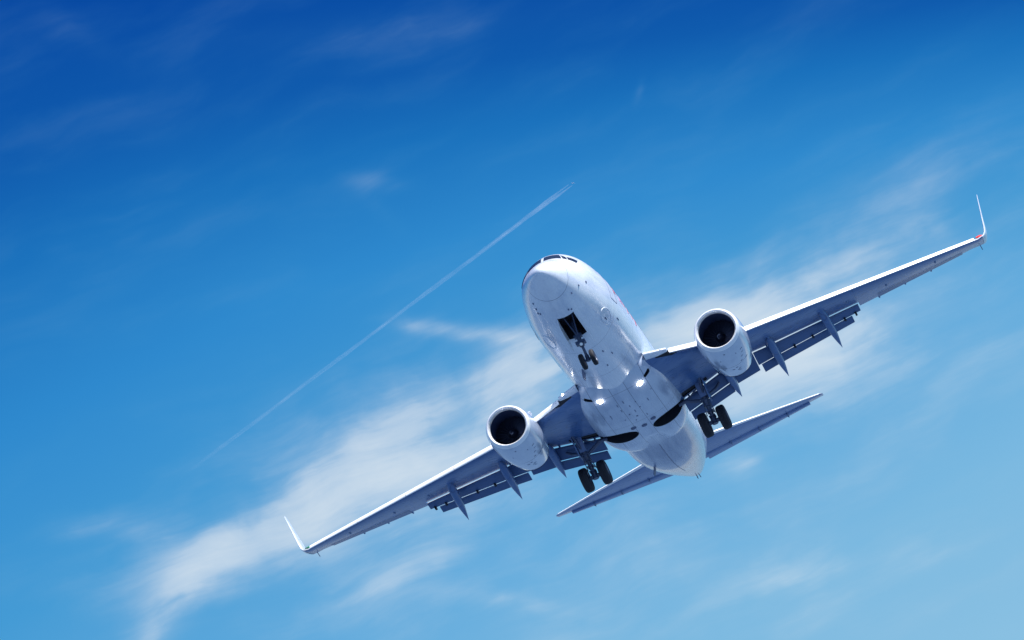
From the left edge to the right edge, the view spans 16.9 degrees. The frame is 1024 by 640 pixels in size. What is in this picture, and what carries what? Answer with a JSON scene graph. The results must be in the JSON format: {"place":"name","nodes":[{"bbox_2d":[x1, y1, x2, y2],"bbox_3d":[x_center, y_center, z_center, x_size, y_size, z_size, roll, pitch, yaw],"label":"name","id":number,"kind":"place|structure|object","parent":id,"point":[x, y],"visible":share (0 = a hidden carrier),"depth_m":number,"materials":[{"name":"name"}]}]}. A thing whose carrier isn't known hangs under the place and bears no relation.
{"place":"outdoors","nodes":[
{"label":"outdoors","id":0,"kind":"place"},
{"bbox_2d":[0,0,1023,639],"label":"sky","id":1,"kind":"structure","parent":0,"point":[263,262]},
{"bbox_2d":[284,196,986,555],"bbox_3d":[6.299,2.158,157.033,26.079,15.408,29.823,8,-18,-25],"label":"passenger jet","id":2,"kind":"object","parent":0,"point":[630,390],"visible":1,"depth_m":151.30,"materials":[{"name":"white paint"}]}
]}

